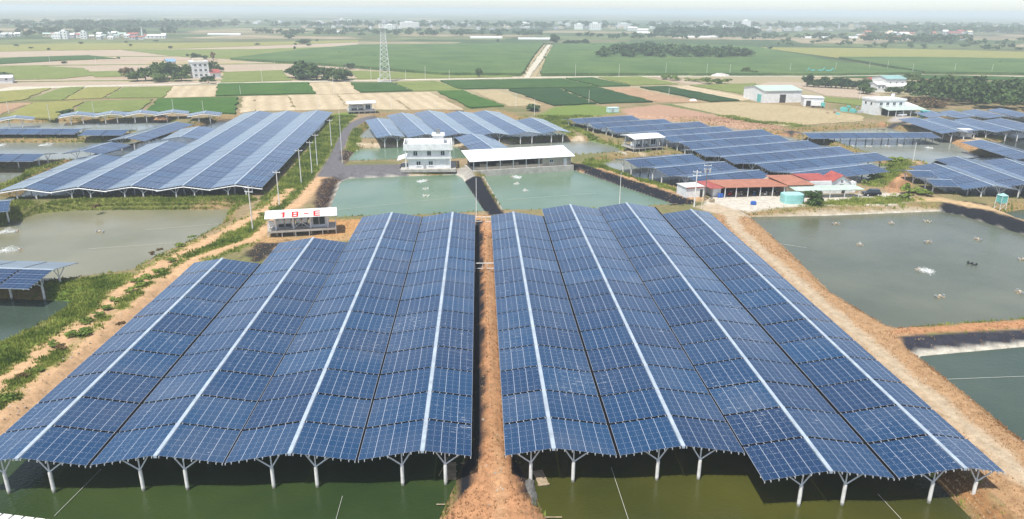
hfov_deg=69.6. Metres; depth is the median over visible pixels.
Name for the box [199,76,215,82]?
tree
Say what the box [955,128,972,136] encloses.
container
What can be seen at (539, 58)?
farm track
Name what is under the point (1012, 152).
solar canopy
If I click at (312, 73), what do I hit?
tree
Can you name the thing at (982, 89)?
wood
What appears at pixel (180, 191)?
pond water
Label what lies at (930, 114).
solar canopy
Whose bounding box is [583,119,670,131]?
solar canopy
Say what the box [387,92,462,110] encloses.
bare field
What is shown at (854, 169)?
solar canopy
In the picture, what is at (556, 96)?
crop field
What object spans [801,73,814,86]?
tree
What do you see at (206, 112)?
solar canopy
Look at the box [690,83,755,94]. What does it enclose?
crop field
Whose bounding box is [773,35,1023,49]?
wood
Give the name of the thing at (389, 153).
pond water
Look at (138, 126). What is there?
pond water
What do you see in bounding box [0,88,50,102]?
crop field
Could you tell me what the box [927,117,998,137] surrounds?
solar canopy
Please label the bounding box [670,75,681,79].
shrub
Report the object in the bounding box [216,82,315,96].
crop field
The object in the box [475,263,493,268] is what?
pipe gate
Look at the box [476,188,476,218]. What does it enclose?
utility pole
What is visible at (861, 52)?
crop field
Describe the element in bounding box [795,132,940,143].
solar canopy
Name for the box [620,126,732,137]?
solar canopy
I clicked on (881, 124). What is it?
earth heap
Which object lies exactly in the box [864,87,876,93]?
tree
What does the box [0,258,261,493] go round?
solar canopy
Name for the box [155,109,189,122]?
solar canopy
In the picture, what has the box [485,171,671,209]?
pond water
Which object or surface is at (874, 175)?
shrub
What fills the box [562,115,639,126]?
solar canopy
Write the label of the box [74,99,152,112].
crop field
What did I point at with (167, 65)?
tree
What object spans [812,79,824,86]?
tree
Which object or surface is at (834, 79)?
tree
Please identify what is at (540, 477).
slatted raft
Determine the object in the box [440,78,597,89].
crop field
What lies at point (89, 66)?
bare field
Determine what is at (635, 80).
crop field
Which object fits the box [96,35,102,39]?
building
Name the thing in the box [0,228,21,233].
paddle wheel aerator
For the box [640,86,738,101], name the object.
crop field
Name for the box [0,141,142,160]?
pond water
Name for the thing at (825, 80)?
tree
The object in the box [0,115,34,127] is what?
solar canopy
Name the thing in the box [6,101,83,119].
crop field
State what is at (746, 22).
building
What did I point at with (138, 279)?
shrub
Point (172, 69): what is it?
tree
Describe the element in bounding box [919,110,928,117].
container
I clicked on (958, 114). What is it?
solar canopy
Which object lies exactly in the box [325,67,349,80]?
tree
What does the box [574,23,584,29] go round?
building
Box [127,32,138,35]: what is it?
building
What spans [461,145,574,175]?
open shed
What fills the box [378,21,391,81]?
lattice tower
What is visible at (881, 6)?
sky
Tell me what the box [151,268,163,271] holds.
shrub
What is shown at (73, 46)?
crop field
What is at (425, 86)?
crop field
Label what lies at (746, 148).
solar canopy
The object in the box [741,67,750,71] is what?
tree
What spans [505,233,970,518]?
pond water
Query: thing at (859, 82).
tree
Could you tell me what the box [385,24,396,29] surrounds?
building
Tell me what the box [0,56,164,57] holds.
crop field
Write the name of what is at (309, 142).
utility pole
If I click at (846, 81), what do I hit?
tree
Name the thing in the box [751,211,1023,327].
pond water
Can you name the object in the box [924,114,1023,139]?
pond water
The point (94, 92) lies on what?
crop field
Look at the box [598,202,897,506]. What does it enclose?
solar canopy
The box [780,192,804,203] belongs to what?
water tank
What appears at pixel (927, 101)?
wood
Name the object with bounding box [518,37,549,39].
greenhouse
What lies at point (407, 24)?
building
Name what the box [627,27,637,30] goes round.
building
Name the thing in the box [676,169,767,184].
solar canopy
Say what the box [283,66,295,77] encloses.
tree
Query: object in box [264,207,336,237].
equipment hut
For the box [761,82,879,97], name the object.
bare field
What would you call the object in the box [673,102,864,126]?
bare field
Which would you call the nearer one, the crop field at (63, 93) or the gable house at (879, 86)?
the crop field at (63, 93)
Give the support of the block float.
on the pond water at (362, 489)
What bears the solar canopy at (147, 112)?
on the ground at (732, 210)
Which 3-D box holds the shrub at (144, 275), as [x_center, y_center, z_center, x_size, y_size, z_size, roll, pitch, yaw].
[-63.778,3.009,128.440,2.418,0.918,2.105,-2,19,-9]
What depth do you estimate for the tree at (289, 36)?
1108.34 m
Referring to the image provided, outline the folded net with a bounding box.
[525,478,536,506]
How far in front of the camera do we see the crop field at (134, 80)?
468.57 m
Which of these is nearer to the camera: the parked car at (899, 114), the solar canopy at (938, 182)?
the solar canopy at (938, 182)
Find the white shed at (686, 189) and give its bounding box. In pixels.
[676,182,704,197]
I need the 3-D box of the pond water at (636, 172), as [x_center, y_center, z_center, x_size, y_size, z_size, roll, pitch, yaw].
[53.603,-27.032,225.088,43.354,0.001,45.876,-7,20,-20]
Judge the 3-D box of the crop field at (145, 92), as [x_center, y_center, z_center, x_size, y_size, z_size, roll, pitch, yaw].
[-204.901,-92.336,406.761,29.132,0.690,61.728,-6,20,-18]
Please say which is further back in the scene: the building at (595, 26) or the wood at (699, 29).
the building at (595, 26)
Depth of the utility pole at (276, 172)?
174.76 m
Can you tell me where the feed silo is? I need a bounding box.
[994,193,1008,210]
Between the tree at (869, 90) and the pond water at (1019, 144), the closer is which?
the pond water at (1019, 144)
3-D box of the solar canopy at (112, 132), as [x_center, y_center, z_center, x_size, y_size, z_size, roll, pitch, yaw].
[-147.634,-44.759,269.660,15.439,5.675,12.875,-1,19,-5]
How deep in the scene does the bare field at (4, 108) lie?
345.43 m
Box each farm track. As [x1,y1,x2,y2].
[0,86,37,90]
[38,81,274,88]
[275,76,831,81]
[524,45,550,76]
[832,75,1023,76]
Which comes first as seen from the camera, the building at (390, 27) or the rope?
the rope
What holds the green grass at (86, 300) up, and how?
on the ground at (732, 210)
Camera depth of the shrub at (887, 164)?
223.90 m
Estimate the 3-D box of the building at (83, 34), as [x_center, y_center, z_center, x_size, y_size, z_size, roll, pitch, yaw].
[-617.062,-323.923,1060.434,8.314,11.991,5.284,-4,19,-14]
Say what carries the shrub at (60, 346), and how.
on the ground at (732, 210)
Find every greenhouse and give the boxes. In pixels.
[207,33,241,34]
[470,36,501,37]
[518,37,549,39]
[675,36,709,37]
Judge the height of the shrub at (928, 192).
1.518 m
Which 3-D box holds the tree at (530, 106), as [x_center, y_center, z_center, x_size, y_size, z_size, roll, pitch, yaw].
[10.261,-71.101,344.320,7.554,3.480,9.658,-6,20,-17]
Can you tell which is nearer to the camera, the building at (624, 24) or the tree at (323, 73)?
the tree at (323, 73)
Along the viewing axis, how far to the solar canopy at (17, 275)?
122.61 m
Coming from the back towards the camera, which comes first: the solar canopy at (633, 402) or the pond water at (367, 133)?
the pond water at (367, 133)
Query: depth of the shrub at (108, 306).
115.25 m
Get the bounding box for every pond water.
[0,122,166,132]
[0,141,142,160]
[0,172,21,181]
[0,209,229,280]
[0,237,471,518]
[0,298,68,340]
[19,118,325,196]
[329,175,483,216]
[349,147,468,160]
[359,113,565,137]
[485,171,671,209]
[505,141,620,154]
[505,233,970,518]
[580,118,885,183]
[603,159,768,186]
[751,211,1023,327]
[802,127,979,163]
[911,156,1023,198]
[919,347,1023,440]
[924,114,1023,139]
[996,138,1023,149]
[1004,210,1023,219]
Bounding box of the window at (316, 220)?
[312,216,325,225]
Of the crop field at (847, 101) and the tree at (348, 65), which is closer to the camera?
the crop field at (847, 101)
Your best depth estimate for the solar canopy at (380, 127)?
272.45 m
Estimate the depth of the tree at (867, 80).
445.34 m
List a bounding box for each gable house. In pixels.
[0,75,14,83]
[164,59,175,63]
[869,82,886,91]
[872,75,906,83]
[885,83,906,91]
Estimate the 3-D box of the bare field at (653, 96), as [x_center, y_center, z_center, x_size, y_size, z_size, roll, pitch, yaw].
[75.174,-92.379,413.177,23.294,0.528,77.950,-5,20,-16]
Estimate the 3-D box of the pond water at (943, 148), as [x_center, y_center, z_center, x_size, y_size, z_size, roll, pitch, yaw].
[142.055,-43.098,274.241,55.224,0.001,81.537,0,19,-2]
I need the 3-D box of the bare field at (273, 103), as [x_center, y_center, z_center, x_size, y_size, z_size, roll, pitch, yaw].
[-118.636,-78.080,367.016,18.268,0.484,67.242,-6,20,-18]
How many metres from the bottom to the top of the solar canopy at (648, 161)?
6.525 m
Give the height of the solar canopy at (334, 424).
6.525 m
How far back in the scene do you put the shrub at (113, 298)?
118.56 m
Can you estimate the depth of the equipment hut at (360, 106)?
331.47 m
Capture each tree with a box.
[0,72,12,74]
[56,109,76,113]
[120,67,129,76]
[126,70,145,80]
[136,66,151,79]
[145,63,166,75]
[149,60,177,77]
[149,72,171,81]
[163,64,183,76]
[170,72,190,80]
[178,63,191,73]
[190,53,200,57]
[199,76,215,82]
[208,60,218,68]
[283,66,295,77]
[285,34,294,38]
[291,60,311,78]
[293,71,306,79]
[295,38,311,43]
[304,62,324,79]
[317,67,330,80]
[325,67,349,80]
[343,63,355,68]
[343,69,352,79]
[476,67,482,76]
[526,103,539,109]
[550,34,559,42]
[570,40,581,42]
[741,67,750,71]
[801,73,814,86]
[804,190,823,204]
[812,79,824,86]
[819,76,830,87]
[826,82,836,87]
[831,77,842,87]
[836,77,845,87]
[842,78,855,88]
[845,81,858,88]
[855,80,864,85]
[857,83,870,93]
[863,78,871,83]
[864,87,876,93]
[883,87,900,93]
[905,72,921,80]
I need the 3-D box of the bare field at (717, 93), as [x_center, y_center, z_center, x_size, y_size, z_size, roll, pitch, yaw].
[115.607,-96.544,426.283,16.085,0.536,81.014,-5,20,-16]
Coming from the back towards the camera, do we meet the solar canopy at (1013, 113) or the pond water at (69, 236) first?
the solar canopy at (1013, 113)
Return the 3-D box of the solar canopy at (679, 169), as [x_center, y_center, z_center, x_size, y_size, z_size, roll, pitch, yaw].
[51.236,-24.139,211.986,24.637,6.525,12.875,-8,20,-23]
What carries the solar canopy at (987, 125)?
on the ground at (732, 210)
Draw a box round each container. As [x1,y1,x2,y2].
[606,107,618,112]
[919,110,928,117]
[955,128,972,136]
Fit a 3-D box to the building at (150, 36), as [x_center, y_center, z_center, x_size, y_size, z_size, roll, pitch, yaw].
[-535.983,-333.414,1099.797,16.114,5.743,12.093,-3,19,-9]
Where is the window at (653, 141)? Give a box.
[651,139,655,144]
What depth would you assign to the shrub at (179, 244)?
145.84 m
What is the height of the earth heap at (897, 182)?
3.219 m
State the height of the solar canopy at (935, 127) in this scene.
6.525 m
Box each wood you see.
[0,18,1023,27]
[0,23,177,35]
[55,18,225,27]
[252,26,542,35]
[575,30,848,39]
[594,41,756,56]
[653,25,761,34]
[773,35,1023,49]
[851,24,1023,32]
[860,31,972,42]
[899,96,949,107]
[903,73,1023,105]
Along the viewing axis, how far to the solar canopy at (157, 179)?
219.94 m
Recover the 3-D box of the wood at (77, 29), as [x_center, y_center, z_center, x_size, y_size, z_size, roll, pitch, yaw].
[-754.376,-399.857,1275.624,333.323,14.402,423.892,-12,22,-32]
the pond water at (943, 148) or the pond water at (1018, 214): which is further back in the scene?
the pond water at (943, 148)
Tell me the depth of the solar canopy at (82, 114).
303.55 m
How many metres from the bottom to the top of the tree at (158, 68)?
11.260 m
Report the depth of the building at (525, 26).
1846.88 m
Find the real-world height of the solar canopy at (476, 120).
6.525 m
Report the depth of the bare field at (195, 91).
411.45 m
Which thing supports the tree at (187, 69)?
on the ground at (732, 210)
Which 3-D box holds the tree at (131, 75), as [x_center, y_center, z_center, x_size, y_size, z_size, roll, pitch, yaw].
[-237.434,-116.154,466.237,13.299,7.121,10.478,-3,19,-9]
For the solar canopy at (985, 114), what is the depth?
324.05 m
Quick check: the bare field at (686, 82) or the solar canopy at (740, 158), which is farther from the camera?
the bare field at (686, 82)
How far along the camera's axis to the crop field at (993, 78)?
533.21 m
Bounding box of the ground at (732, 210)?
[0,6,1023,518]
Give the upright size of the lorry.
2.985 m
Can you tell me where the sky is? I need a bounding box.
[0,0,1023,13]
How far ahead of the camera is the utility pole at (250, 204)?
155.60 m
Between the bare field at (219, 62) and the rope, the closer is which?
the rope
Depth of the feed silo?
176.75 m
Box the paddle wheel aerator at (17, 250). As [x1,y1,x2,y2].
[0,245,22,252]
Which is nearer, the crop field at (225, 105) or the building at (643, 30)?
the crop field at (225, 105)
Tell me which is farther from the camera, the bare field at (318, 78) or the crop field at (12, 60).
the crop field at (12, 60)
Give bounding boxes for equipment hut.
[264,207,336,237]
[345,100,375,113]
[621,133,665,151]
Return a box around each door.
[757,94,760,101]
[779,94,785,102]
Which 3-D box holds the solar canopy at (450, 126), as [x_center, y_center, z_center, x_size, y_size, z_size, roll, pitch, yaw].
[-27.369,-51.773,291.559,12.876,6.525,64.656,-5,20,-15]
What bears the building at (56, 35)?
on the ground at (732, 210)
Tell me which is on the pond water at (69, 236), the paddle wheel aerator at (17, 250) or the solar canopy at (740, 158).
the paddle wheel aerator at (17, 250)
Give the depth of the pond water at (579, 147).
265.25 m
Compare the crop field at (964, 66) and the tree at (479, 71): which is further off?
the crop field at (964, 66)
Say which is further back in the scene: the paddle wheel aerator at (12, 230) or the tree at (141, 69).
the tree at (141, 69)
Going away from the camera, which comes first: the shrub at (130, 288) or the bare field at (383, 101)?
the shrub at (130, 288)
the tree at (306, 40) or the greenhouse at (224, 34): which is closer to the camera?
the tree at (306, 40)
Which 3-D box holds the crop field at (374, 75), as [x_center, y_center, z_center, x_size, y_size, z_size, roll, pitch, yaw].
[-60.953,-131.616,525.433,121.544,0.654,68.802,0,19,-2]
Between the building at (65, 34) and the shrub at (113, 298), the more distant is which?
the building at (65, 34)
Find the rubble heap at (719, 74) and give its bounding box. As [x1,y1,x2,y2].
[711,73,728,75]
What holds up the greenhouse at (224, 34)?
on the ground at (732, 210)
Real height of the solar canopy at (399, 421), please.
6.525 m
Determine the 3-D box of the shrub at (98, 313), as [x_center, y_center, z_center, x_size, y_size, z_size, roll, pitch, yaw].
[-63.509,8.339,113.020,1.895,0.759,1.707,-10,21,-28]
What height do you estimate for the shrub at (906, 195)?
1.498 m
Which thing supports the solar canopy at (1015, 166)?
on the ground at (732, 210)
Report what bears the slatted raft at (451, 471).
on the pond water at (362, 489)
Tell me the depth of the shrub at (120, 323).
109.42 m
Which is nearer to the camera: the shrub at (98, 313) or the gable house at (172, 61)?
the shrub at (98, 313)
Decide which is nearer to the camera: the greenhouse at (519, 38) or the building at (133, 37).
the building at (133, 37)
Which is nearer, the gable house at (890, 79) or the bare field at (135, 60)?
the gable house at (890, 79)
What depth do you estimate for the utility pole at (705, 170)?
181.81 m
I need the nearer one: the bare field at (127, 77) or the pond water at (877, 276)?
the pond water at (877, 276)
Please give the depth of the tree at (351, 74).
484.38 m
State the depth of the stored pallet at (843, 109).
349.92 m
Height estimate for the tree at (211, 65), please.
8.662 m
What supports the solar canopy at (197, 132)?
on the ground at (732, 210)
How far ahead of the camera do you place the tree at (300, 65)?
484.48 m
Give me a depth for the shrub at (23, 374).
93.78 m
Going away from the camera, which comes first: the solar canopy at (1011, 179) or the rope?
the rope
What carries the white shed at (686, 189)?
on the ground at (732, 210)
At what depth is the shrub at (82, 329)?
106.21 m
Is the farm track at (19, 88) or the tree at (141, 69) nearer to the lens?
the farm track at (19, 88)
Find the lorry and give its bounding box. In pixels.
[810,101,824,107]
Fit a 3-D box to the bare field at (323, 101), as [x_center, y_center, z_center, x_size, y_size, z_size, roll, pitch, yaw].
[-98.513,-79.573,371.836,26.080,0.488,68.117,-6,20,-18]
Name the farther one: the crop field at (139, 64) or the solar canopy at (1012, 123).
the crop field at (139, 64)
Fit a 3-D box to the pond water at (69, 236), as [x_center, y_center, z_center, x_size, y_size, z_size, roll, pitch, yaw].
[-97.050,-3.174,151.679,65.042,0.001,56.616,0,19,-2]
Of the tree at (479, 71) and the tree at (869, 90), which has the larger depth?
the tree at (479, 71)
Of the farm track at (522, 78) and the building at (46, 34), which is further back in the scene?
the building at (46, 34)
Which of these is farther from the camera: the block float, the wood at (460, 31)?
the wood at (460, 31)
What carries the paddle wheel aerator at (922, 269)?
on the pond water at (877, 276)
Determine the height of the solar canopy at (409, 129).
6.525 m
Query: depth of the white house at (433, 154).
217.04 m
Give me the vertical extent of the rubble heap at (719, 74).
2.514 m
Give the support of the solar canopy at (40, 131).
on the ground at (732, 210)
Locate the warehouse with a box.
[743,85,802,102]
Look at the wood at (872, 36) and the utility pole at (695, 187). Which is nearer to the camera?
the utility pole at (695, 187)
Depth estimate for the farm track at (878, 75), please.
545.98 m
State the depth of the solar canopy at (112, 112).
306.21 m
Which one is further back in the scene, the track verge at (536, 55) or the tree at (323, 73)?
the track verge at (536, 55)
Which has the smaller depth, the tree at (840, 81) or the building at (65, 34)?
the tree at (840, 81)
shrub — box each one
[0,393,16,401]
[15,372,30,378]
[33,367,44,371]
[47,339,60,346]
[54,343,66,348]
[63,330,76,336]
[75,327,92,335]
[78,316,94,323]
[90,203,101,207]
[91,311,104,316]
[100,304,113,308]
[109,296,121,300]
[115,321,125,325]
[123,286,138,291]
[128,277,142,281]
[134,281,146,285]
[140,273,151,278]
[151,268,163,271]
[165,257,176,261]
[174,242,184,246]
[660,74,670,77]
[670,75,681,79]
[701,77,711,82]
[707,78,721,83]
[720,78,732,83]
[867,174,879,177]
[880,163,894,167]
[888,156,904,161]
[899,193,914,196]
[900,182,910,193]
[913,189,927,193]
[918,191,933,194]
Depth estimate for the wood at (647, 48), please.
734.85 m
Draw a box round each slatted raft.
[447,462,456,479]
[533,470,549,485]
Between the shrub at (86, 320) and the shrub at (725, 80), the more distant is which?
the shrub at (725, 80)
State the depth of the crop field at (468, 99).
379.19 m
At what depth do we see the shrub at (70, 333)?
105.68 m
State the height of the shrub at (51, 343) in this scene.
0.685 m
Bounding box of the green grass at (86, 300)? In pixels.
[0,114,1023,517]
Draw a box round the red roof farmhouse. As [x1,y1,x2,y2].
[695,170,864,197]
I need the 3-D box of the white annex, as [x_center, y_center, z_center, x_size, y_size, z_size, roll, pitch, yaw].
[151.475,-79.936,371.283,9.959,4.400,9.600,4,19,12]
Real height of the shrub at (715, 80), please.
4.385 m
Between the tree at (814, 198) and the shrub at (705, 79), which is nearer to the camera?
the tree at (814, 198)
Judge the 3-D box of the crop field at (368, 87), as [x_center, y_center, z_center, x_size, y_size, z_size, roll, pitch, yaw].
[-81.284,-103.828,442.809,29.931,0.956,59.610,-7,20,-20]
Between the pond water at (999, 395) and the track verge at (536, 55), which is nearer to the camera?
the pond water at (999, 395)
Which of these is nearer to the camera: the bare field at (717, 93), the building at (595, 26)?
the bare field at (717, 93)
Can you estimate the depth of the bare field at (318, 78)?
492.82 m
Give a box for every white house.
[188,58,220,77]
[397,128,455,172]
[861,94,926,116]
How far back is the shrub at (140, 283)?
124.74 m
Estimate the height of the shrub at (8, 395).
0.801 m
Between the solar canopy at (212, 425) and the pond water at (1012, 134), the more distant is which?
the pond water at (1012, 134)
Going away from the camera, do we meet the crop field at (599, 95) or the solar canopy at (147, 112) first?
the solar canopy at (147, 112)
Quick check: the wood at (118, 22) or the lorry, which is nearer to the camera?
the lorry
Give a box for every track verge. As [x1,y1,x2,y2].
[521,45,544,76]
[531,45,552,76]
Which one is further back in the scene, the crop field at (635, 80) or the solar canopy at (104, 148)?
the crop field at (635, 80)
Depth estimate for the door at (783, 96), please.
381.66 m
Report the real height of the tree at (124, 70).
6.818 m
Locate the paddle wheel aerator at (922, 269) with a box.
[915,266,935,274]
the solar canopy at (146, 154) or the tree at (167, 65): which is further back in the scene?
the tree at (167, 65)
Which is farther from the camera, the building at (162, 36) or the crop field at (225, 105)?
the building at (162, 36)
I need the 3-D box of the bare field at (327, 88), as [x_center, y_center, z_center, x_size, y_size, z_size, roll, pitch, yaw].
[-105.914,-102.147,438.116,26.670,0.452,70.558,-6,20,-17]
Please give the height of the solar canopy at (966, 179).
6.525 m
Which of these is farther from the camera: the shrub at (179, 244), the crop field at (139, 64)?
the crop field at (139, 64)
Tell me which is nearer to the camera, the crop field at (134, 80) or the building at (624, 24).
the crop field at (134, 80)
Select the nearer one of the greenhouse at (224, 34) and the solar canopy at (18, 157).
the solar canopy at (18, 157)
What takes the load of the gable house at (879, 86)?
on the ground at (732, 210)
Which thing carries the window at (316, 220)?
in the equipment hut at (318, 218)
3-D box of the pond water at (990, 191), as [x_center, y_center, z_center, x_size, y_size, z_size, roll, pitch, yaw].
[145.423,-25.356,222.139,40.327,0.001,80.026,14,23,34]
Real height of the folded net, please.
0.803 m
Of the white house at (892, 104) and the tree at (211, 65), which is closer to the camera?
the white house at (892, 104)
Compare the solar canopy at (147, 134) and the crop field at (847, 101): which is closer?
the solar canopy at (147, 134)
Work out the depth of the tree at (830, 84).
453.55 m
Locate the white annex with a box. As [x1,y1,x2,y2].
[801,95,823,105]
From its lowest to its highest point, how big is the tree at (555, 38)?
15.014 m
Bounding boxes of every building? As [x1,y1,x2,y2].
[42,33,50,36]
[52,32,61,38]
[59,29,69,38]
[80,30,87,38]
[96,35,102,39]
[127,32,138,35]
[129,36,137,39]
[146,34,158,38]
[155,34,166,38]
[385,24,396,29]
[400,21,418,27]
[520,22,529,27]
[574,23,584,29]
[589,22,601,29]
[617,23,630,27]
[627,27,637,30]
[637,29,648,31]
[741,19,750,26]
[794,26,802,30]
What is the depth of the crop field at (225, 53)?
775.20 m
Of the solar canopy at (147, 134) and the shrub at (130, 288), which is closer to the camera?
the shrub at (130, 288)
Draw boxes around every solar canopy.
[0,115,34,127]
[0,128,85,135]
[0,153,57,168]
[0,154,122,198]
[0,198,14,222]
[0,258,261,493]
[0,261,78,300]
[50,141,187,197]
[58,111,95,125]
[62,142,129,157]
[80,129,136,139]
[90,237,347,491]
[93,110,126,124]
[106,111,271,196]
[108,121,193,151]
[123,110,157,123]
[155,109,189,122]
[156,111,300,196]
[161,126,215,142]
[188,110,221,123]
[209,110,332,194]
[225,212,422,488]
[358,212,474,485]
[365,118,404,147]
[387,112,434,137]
[414,110,473,145]
[445,111,509,141]
[454,133,507,149]
[473,110,541,144]
[491,211,619,482]
[516,117,569,142]
[542,204,746,480]
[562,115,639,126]
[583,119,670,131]
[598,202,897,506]
[603,121,709,136]
[614,154,703,174]
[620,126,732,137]
[642,161,737,182]
[659,129,773,148]
[662,209,1004,503]
[668,135,789,153]
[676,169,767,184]
[682,140,820,160]
[708,146,853,168]
[743,152,892,174]
[773,163,888,177]
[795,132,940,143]
[898,117,975,142]
[901,170,938,182]
[909,163,1017,196]
[914,110,961,124]
[920,178,957,191]
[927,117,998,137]
[934,156,1023,198]
[942,110,988,123]
[955,118,1023,141]
[961,109,1018,120]
[961,139,1023,159]
[982,158,1023,176]
[985,118,1023,130]
[986,108,1023,117]
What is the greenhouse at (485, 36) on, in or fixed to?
on the ground at (732, 210)
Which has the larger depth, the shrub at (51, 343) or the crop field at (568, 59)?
the crop field at (568, 59)
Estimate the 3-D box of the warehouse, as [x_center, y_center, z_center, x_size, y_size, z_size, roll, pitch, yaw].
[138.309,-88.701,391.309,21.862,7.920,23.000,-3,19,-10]
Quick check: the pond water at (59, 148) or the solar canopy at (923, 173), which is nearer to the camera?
the solar canopy at (923, 173)
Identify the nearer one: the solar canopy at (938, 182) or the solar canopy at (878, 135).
the solar canopy at (938, 182)
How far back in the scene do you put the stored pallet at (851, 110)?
346.46 m
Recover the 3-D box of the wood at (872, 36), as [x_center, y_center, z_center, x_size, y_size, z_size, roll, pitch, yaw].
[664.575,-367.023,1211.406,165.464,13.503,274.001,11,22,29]
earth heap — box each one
[153,115,169,119]
[877,122,885,126]
[888,177,906,188]
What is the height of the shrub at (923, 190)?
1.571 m
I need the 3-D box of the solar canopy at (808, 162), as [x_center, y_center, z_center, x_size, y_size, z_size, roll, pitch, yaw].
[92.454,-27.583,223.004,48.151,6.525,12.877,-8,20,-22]
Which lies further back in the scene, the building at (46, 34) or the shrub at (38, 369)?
the building at (46, 34)
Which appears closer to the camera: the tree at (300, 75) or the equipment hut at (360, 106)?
the equipment hut at (360, 106)
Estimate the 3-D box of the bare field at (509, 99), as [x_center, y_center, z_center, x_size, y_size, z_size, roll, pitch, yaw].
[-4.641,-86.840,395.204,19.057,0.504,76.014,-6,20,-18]
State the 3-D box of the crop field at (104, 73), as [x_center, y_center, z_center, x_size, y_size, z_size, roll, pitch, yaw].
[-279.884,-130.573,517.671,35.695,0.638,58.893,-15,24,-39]
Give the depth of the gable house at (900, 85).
439.62 m
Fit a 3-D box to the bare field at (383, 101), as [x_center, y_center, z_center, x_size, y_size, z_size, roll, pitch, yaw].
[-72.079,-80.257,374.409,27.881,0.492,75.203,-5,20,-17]
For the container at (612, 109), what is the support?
on the ground at (732, 210)
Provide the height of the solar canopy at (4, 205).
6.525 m
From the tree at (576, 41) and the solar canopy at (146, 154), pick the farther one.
the tree at (576, 41)
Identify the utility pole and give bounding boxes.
[244,186,252,228]
[272,171,279,204]
[298,149,301,181]
[306,141,312,172]
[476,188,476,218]
[693,170,700,206]
[704,164,711,199]
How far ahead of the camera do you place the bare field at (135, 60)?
647.12 m
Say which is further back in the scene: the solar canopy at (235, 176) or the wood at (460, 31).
the wood at (460, 31)
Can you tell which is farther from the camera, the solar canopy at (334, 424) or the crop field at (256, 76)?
the crop field at (256, 76)
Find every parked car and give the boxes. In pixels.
[861,188,881,195]
[896,112,906,115]
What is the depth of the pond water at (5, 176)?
212.71 m
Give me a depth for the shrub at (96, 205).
172.67 m
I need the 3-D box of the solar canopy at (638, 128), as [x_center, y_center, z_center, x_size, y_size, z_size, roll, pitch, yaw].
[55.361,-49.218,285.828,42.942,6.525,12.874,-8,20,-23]
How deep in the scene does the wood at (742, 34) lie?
1260.13 m
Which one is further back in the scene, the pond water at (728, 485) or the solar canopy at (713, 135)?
the solar canopy at (713, 135)
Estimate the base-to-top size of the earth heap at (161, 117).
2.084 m
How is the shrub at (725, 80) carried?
on the ground at (732, 210)
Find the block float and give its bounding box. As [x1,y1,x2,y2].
[0,513,42,518]
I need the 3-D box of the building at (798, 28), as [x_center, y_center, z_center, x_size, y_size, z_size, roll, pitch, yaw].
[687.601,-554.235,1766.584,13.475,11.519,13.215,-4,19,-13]
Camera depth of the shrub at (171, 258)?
137.11 m
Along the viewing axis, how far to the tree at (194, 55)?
669.37 m
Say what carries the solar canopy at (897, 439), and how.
on the ground at (732, 210)
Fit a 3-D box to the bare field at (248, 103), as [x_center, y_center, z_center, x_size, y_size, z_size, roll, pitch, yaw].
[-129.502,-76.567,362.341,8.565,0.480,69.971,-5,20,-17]
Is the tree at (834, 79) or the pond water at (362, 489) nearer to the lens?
the pond water at (362, 489)
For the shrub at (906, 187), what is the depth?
191.59 m
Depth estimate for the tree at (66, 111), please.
319.49 m
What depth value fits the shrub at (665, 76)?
506.23 m
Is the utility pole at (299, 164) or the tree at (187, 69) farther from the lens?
the tree at (187, 69)
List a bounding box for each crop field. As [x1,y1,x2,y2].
[0,40,357,51]
[0,55,115,63]
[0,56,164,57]
[0,65,89,79]
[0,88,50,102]
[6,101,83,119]
[7,63,289,65]
[15,78,356,81]
[29,86,84,99]
[64,87,121,99]
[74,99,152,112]
[79,71,124,76]
[105,86,172,98]
[126,47,319,58]
[147,96,238,114]
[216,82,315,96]
[221,70,292,82]
[230,43,543,75]
[351,71,511,78]
[351,82,412,92]
[394,81,461,90]
[438,90,503,108]
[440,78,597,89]
[509,88,596,105]
[540,42,921,75]
[562,87,652,103]
[566,77,629,86]
[599,76,676,85]
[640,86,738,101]
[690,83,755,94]
[762,47,1023,57]
[823,96,861,105]
[837,75,1023,80]
[838,57,1023,74]
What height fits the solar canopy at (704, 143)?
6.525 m
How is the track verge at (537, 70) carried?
on the crop field at (568, 59)
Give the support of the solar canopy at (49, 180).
on the ground at (732, 210)
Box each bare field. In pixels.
[0,42,358,88]
[0,103,30,114]
[50,60,187,61]
[102,63,182,70]
[102,76,289,77]
[146,61,250,63]
[164,85,217,97]
[239,96,256,112]
[255,96,295,110]
[288,94,347,110]
[290,77,330,79]
[309,82,359,94]
[338,93,408,109]
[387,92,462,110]
[471,90,543,106]
[606,87,697,102]
[655,77,705,84]
[673,85,749,100]
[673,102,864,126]
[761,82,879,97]
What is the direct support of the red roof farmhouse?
on the ground at (732, 210)
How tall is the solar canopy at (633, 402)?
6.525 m
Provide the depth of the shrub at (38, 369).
95.55 m
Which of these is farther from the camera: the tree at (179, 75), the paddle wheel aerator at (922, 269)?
the tree at (179, 75)
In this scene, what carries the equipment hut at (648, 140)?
on the ground at (732, 210)

